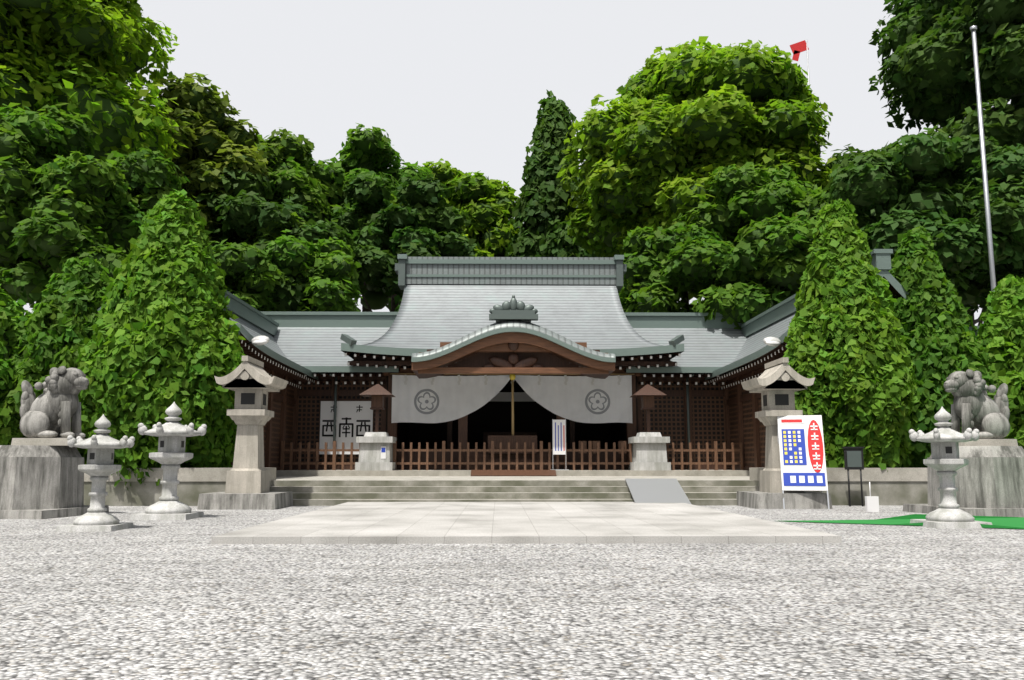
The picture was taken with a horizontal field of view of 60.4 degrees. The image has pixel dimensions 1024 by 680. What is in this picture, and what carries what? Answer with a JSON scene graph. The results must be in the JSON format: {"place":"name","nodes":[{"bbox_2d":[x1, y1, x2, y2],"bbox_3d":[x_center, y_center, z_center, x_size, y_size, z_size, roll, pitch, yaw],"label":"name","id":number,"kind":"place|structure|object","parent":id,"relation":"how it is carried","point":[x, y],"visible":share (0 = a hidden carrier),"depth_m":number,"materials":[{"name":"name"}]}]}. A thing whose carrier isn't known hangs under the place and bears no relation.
{"place":"outdoors","nodes":[
{"label":"outdoors","id":0,"kind":"place"},
{"bbox_2d":[0,505,1023,679],"bbox_3d":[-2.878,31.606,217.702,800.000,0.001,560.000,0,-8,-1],"label":"gravel ground","id":1,"kind":"structure","parent":0,"point":[164,600],"depth_m":6.27,"materials":[{"name":"grey gravel"}]},
{"bbox_2d":[0,438,108,518],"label":"statue pedestal","id":2,"kind":"object","parent":1,"relation":"on","point":[41,478],"visible":0.89,"depth_m":16.59,"materials":[{"name":"stone"}]},
{"bbox_2d":[20,366,88,437],"bbox_3d":[-9.074,1.242,17.416,1.394,1.417,0.829,-1,-8,7],"label":"komainu statue","id":3,"kind":"object","parent":2,"relation":"on","point":[53,410],"visible":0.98,"depth_m":17.18,"materials":[{"name":"stone"}]},
{"bbox_2d":[55,414,134,531],"bbox_3d":[-6.373,2.040,13.602,0.936,1.785,0.981,0,-8,-1],"label":"stone lantern","id":4,"kind":"object","parent":1,"relation":"on","point":[101,445],"visible":1,"depth_m":13.45,"materials":[{"name":"white stone"}]},
{"bbox_2d":[129,402,206,519],"bbox_3d":[-6.346,2.234,16.383,1.102,2.175,1.211,0,-8,-1],"label":"stone lantern","id":5,"kind":"object","parent":1,"relation":"on","point":[171,455],"visible":1,"depth_m":16.19,"materials":[{"name":"white stone"}]},
{"bbox_2d":[197,356,292,509],"bbox_3d":[-6.078,2.164,20.426,1.720,3.460,1.720,0,-8,-1],"label":"stone lantern","id":6,"kind":"object","parent":1,"relation":"on","point":[251,382],"visible":0.99,"depth_m":20.04,"materials":[{"name":"stone"}]},
{"bbox_2d":[360,282,400,311],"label":"broadleaf tree","id":7,"kind":"object","parent":1,"relation":"on","point":[388,305],"depth_m":67.70,"materials":[{"name":"green plant"}]},
{"bbox_2d":[84,468,927,505],"bbox_3d":[-0.186,6.935,45.212,60.000,0.950,48.530,0,-8,-1],"label":"terrace stone","id":8,"kind":"object","parent":1,"relation":"on","point":[896,486],"visible":0.4,"depth_m":22.18,"materials":[{"name":"stone"}]},
{"bbox_2d":[0,284,27,444],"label":"conifer tree","id":9,"kind":"object","parent":8,"relation":"on","point":[11,312],"visible":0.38,"depth_m":22.21,"materials":[{"name":"green plant"}]},
{"bbox_2d":[4,256,114,464],"bbox_3d":[-11.552,0.963,23.402,3.798,6.756,3.335,5,-9,-30],"label":"conifer tree","id":10,"kind":"object","parent":8,"relation":"on","point":[61,319],"visible":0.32,"depth_m":22.79,"materials":[{"name":"green plant"}]},
{"bbox_2d":[0,0,187,168],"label":"broadleaf tree","id":11,"kind":"object","parent":8,"relation":"on","point":[89,58],"visible":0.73,"depth_m":36.22,"materials":[{"name":"green plant"}]},
{"bbox_2d":[0,102,198,308],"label":"broadleaf tree","id":12,"kind":"object","parent":8,"relation":"on","point":[72,201],"visible":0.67,"depth_m":29.03,"materials":[{"name":"green plant"}]},
{"bbox_2d":[76,189,246,489],"bbox_3d":[-8.978,0.175,22.689,4.289,8.508,3.815,0,-8,-1],"label":"conifer tree","id":13,"kind":"object","parent":8,"relation":"on","point":[156,348],"visible":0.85,"depth_m":21.74,"materials":[{"name":"green plant"}]},
{"bbox_2d":[136,72,269,245],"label":"broadleaf tree","id":14,"kind":"object","parent":8,"relation":"on","point":[213,137],"visible":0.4,"depth_m":43.77,"materials":[{"name":"green plant"}]},
{"bbox_2d":[97,290,336,469],"bbox_3d":[-9.490,1.477,29.801,5.900,6.210,13.280,0,-8,-1],"label":"wing corridor","id":15,"kind":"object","parent":8,"relation":"on","point":[281,424],"visible":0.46,"depth_m":31.33,"materials":[{"name":"brown metal"}]},
{"bbox_2d":[246,336,268,345],"bbox_3d":[-7.064,0.026,24.199,0.912,0.293,0.325,-4,-9,26],"label":"flood lamp","id":16,"kind":"object","parent":15,"relation":"attached to","point":[259,340],"visible":1,"depth_m":24.00,"materials":[{"name":"white plastic"}]},
{"bbox_2d":[195,162,359,311],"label":"broadleaf tree","id":17,"kind":"object","parent":8,"relation":"on","point":[242,212],"visible":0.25,"depth_m":42.08,"materials":[{"name":"green plant"}]},
{"bbox_2d":[209,206,361,311],"bbox_3d":[-11.268,-0.093,40.905,8.392,12.816,8.550,-7,-11,41],"label":"broadleaf tree","id":18,"kind":"object","parent":8,"relation":"on","point":[253,271],"visible":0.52,"depth_m":39.65,"materials":[{"name":"green plant"}]},
{"bbox_2d":[247,128,345,226],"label":"broadleaf tree","id":19,"kind":"object","parent":8,"relation":"on","point":[313,188],"visible":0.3,"depth_m":51.30,"materials":[{"name":"green plant"}]},
{"bbox_2d":[260,311,401,469],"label":"building wing","id":20,"kind":"structure","parent":8,"relation":"on","point":[312,341],"depth_m":33.86,"materials":[{"name":"brown metal"}]},
{"bbox_2d":[319,400,372,453],"bbox_3d":[-6.256,3.281,33.229,2.080,2.050,0.050,0,-8,-1],"label":"banner","id":21,"kind":"object","parent":20,"relation":"hanging from","point":[354,418],"visible":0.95,"depth_m":33.24,"materials":[{"name":"white fabric"}]},
{"bbox_2d":[309,123,433,311],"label":"broadleaf tree","id":22,"kind":"object","parent":8,"relation":"on","point":[373,153],"visible":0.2,"depth_m":56.52,"materials":[{"name":"green plant"}]},
{"bbox_2d":[355,384,396,469],"bbox_3d":[-4.762,3.067,31.056,1.280,3.030,1.280,0,-8,-1],"label":"lantern","id":23,"kind":"object","parent":8,"relation":"on","point":[376,450],"visible":0.98,"depth_m":30.42,"materials":[{"name":"white stone"}]},
{"bbox_2d":[328,171,480,311],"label":"broadleaf tree","id":24,"kind":"object","parent":8,"relation":"on","point":[428,221],"visible":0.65,"depth_m":49.08,"materials":[{"name":"green plant"}]},
{"bbox_2d":[418,158,523,256],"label":"broadleaf tree","id":25,"kind":"object","parent":8,"relation":"on","point":[482,202],"visible":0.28,"depth_m":57.80,"materials":[{"name":"green plant"}]},
{"bbox_2d":[280,441,742,469],"bbox_3d":[0.024,4.116,31.336,16.435,1.030,0.110,0,-8,-1],"label":"wooden fence","id":26,"kind":"object","parent":8,"relation":"on","point":[557,463],"visible":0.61,"depth_m":31.30,"materials":[{"name":"brown wood"}]},
{"bbox_2d":[354,342,669,469],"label":"shrine building","id":27,"kind":"structure","parent":8,"relation":"on","point":[489,421],"depth_m":33.30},
{"bbox_2d":[390,373,634,422],"bbox_3d":[0.012,2.172,32.885,9.200,1.866,0.268,0,-8,-1],"label":"curtain","id":28,"kind":"object","parent":27,"relation":"attached to","point":[441,399],"visible":0.95,"depth_m":32.96,"materials":[{"name":"white fabric"}]},
{"bbox_2d":[509,374,515,434],"bbox_3d":[0.017,2.525,32.516,0.240,3.150,0.234,0,-8,-1],"label":"bell rope","id":29,"kind":"object","parent":27,"relation":"attached to","point":[512,377],"visible":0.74,"depth_m":32.53,"materials":[{"name":"brown fabric"}]},
{"bbox_2d":[340,254,684,359],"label":"main roof","id":30,"kind":"structure","parent":27,"relation":"on","point":[452,299],"depth_m":36.53,"materials":[{"name":"grey metal"}]},
{"bbox_2d":[344,351,680,369],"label":"roof eaves","id":31,"kind":"object","parent":30,"relation":"attached to","point":[618,364],"visible":0.56,"depth_m":32.03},
{"bbox_2d":[411,295,615,378],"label":"porch roof","id":32,"kind":"structure","parent":30,"relation":"attached to","point":[513,318],"depth_m":30.36,"materials":[{"name":"grey metal"}]},
{"bbox_2d":[471,470,556,475],"bbox_3d":[0.051,4.541,30.015,2.900,0.220,0.605,0,-8,-1],"label":"step board","id":33,"kind":"object","parent":8,"relation":"on","point":[513,472],"visible":0.86,"depth_m":29.93,"materials":[{"name":"brown wood"}]},
{"bbox_2d":[550,419,568,469],"bbox_3d":[1.675,3.707,31.192,0.640,1.800,0.350,0,-8,-1],"label":"notice stand","id":34,"kind":"object","parent":8,"relation":"on","point":[559,437],"visible":0.87,"depth_m":31.20,"materials":[{"name":"white paper"}]},
{"bbox_2d":[578,441,625,469],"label":"offering stands","id":35,"kind":"object","parent":8,"relation":"on","point":[594,444],"visible":0.54,"depth_m":32.03,"materials":[{"name":"brown wood"}]},
{"bbox_2d":[628,384,670,469],"bbox_3d":[4.837,3.088,31.202,1.280,3.030,1.280,0,-8,-1],"label":"lantern","id":36,"kind":"object","parent":8,"relation":"on","point":[649,451],"visible":0.98,"depth_m":30.58,"materials":[{"name":"white stone"}]},
{"bbox_2d":[618,202,762,312],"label":"broadleaf tree","id":37,"kind":"object","parent":8,"relation":"on","point":[652,284],"visible":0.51,"depth_m":40.67,"materials":[{"name":"green plant"}]},
{"bbox_2d":[624,312,763,469],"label":"building wing","id":38,"kind":"structure","parent":8,"relation":"on","point":[710,346],"depth_m":33.80,"materials":[{"name":"brown metal"}]},
{"bbox_2d":[556,36,836,299],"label":"broadleaf tree","id":39,"kind":"object","parent":8,"relation":"on","point":[662,139],"visible":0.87,"depth_m":45.36,"materials":[{"name":"green plant"}]},
{"bbox_2d":[664,162,857,329],"bbox_3d":[11.896,-1.242,39.815,10.434,14.704,9.025,0,-8,-1],"label":"broadleaf tree","id":40,"kind":"object","parent":8,"relation":"on","point":[770,219],"visible":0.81,"depth_m":38.15,"materials":[{"name":"green plant"}]},
{"bbox_2d":[686,249,978,469],"bbox_3d":[9.608,1.518,30.094,5.900,6.210,13.280,0,-8,-1],"label":"wing corridor","id":41,"kind":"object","parent":8,"relation":"on","point":[745,427],"visible":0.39,"depth_m":31.25,"materials":[{"name":"brown metal"}]},
{"bbox_2d":[763,337,785,345],"bbox_3d":[7.360,0.057,24.419,0.912,0.293,0.325,4,-9,-28],"label":"flood lamp","id":42,"kind":"object","parent":41,"relation":"attached to","point":[772,341],"visible":0.99,"depth_m":24.21,"materials":[{"name":"white"}]},
{"bbox_2d":[783,199,923,471],"bbox_3d":[8.709,0.127,22.954,3.684,8.057,3.097,0,-8,-1],"label":"conifer tree","id":43,"kind":"object","parent":8,"relation":"on","point":[847,349],"visible":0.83,"depth_m":22.05,"materials":[{"name":"green plant"}]},
{"bbox_2d":[812,144,947,274],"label":"broadleaf tree","id":44,"kind":"object","parent":8,"relation":"on","point":[840,158],"depth_m":48.19,"materials":[{"name":"green plant"}]},
{"bbox_2d":[806,126,1023,314],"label":"broadleaf tree","id":45,"kind":"object","parent":8,"relation":"on","point":[893,190],"visible":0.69,"depth_m":29.52,"materials":[{"name":"green plant"}]},
{"bbox_2d":[889,226,999,467],"bbox_3d":[11.304,0.588,23.891,4.081,7.684,3.645,0,-8,-1],"label":"conifer tree","id":46,"kind":"object","parent":8,"relation":"on","point":[942,342],"visible":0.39,"depth_m":23.15,"materials":[{"name":"green plant"}]},
{"bbox_2d":[868,0,1023,206],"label":"broadleaf tree","id":47,"kind":"object","parent":8,"relation":"on","point":[928,75],"visible":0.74,"depth_m":36.40,"materials":[{"name":"green plant"}]},
{"bbox_2d":[965,309,982,325],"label":"broadleaf tree","id":48,"kind":"object","parent":8,"relation":"on","point":[975,321],"depth_m":56.82,"materials":[{"name":"green plant"}]},
{"bbox_2d":[955,270,998,319],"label":"broadleaf tree","id":49,"kind":"object","parent":8,"relation":"on","point":[983,307],"visible":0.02,"depth_m":42.48,"materials":[{"name":"green plant"}]},
{"bbox_2d":[970,26,995,291],"bbox_3d":[14.617,-2.925,26.898,0.400,14.120,0.400,0,-8,-1],"label":"flagpole","id":50,"kind":"object","parent":8,"relation":"on","point":[973,29],"visible":0.55,"depth_m":27.20,"materials":[{"name":"silver metal"}]},
{"bbox_2d":[977,274,1023,448],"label":"conifer tree","id":51,"kind":"object","parent":8,"relation":"on","point":[1000,333],"visible":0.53,"depth_m":22.80,"materials":[{"name":"green plant"}]},
{"bbox_2d":[270,486,758,505],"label":"stone steps","id":52,"kind":"structure","parent":1,"relation":"on","point":[337,495],"depth_m":21.57,"materials":[{"name":"stone"}]},
{"bbox_2d":[505,89,605,256],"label":"cedar tree","id":53,"kind":"object","parent":1,"relation":"on","point":[541,210],"visible":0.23,"depth_m":55.29,"materials":[{"name":"green plant"}]},
{"bbox_2d":[625,479,690,503],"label":"wheelchair ramp","id":54,"kind":"structure","parent":1,"relation":"on","point":[656,491],"depth_m":21.41,"materials":[{"name":"silver metal"}]},
{"bbox_2d":[736,357,832,508],"bbox_3d":[6.299,2.208,20.744,1.720,3.460,1.720,0,-8,-1],"label":"stone lantern","id":55,"kind":"object","parent":1,"relation":"on","point":[777,383],"visible":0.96,"depth_m":20.34,"materials":[{"name":"stone"}]},
{"bbox_2d":[790,40,809,89],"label":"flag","id":56,"kind":"object","parent":1,"relation":"on","point":[798,48],"visible":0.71,"depth_m":50.03,"materials":[{"name":"red fabric"}]},
{"bbox_2d":[777,415,829,508],"bbox_3d":[6.632,2.785,20.162,0.982,2.114,1.009,-2,-8,11],"label":"signboard","id":57,"kind":"object","parent":1,"relation":"on","point":[802,452],"visible":0.96,"depth_m":19.98,"materials":[{"name":"white plastic"}]},
{"bbox_2d":[842,447,863,505],"bbox_3d":[8.144,3.242,20.911,0.500,1.400,0.100,0,-8,-1],"label":"black notice board","id":58,"kind":"object","parent":1,"relation":"on","point":[853,458],"visible":1,"depth_m":20.93,"materials":[{"name":"black paint"}]},
{"bbox_2d":[865,482,878,511],"bbox_3d":[7.556,3.295,18.490,0.250,0.620,0.100,0,-8,-1],"label":"marker","id":59,"kind":"object","parent":1,"relation":"on","point":[871,503],"visible":1,"depth_m":18.43,"materials":[{"name":"white"}]},
{"bbox_2d":[791,514,1023,528],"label":"green mat","id":60,"kind":"object","parent":1,"relation":"on","point":[1008,522],"visible":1,"depth_m":15.18,"materials":[{"name":"green"}]},
{"bbox_2d":[909,407,991,527],"bbox_3d":[7.058,2.056,14.304,1.072,1.950,1.023,0,-8,-1],"label":"stone lantern","id":61,"kind":"object","parent":60,"relation":"on","point":[945,462],"visible":1,"depth_m":14.14,"materials":[{"name":"white stone"}]},
{"bbox_2d":[903,439,1023,516],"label":"statue pedestal","id":62,"kind":"object","parent":1,"relation":"on","point":[989,479],"visible":0.69,"depth_m":17.03,"materials":[{"name":"stone"}]},
{"bbox_2d":[943,369,1009,438],"bbox_3d":[9.546,1.331,18.047,1.394,1.417,0.829,1,-8,-9],"label":"komainu statue","id":63,"kind":"object","parent":62,"relation":"on","point":[974,406],"visible":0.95,"depth_m":17.80,"materials":[{"name":"stone"}]},
{"bbox_2d":[16,0,1010,325],"label":"sky","id":64,"kind":"structure","parent":0,"point":[462,83],"materials":[{"name":"white"}]},
{"bbox_2d":[211,502,841,543],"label":"stone pavement","id":65,"kind":"structure","parent":0,"point":[499,523],"depth_m":12.87,"materials":[{"name":"beige stone"}]}
]}

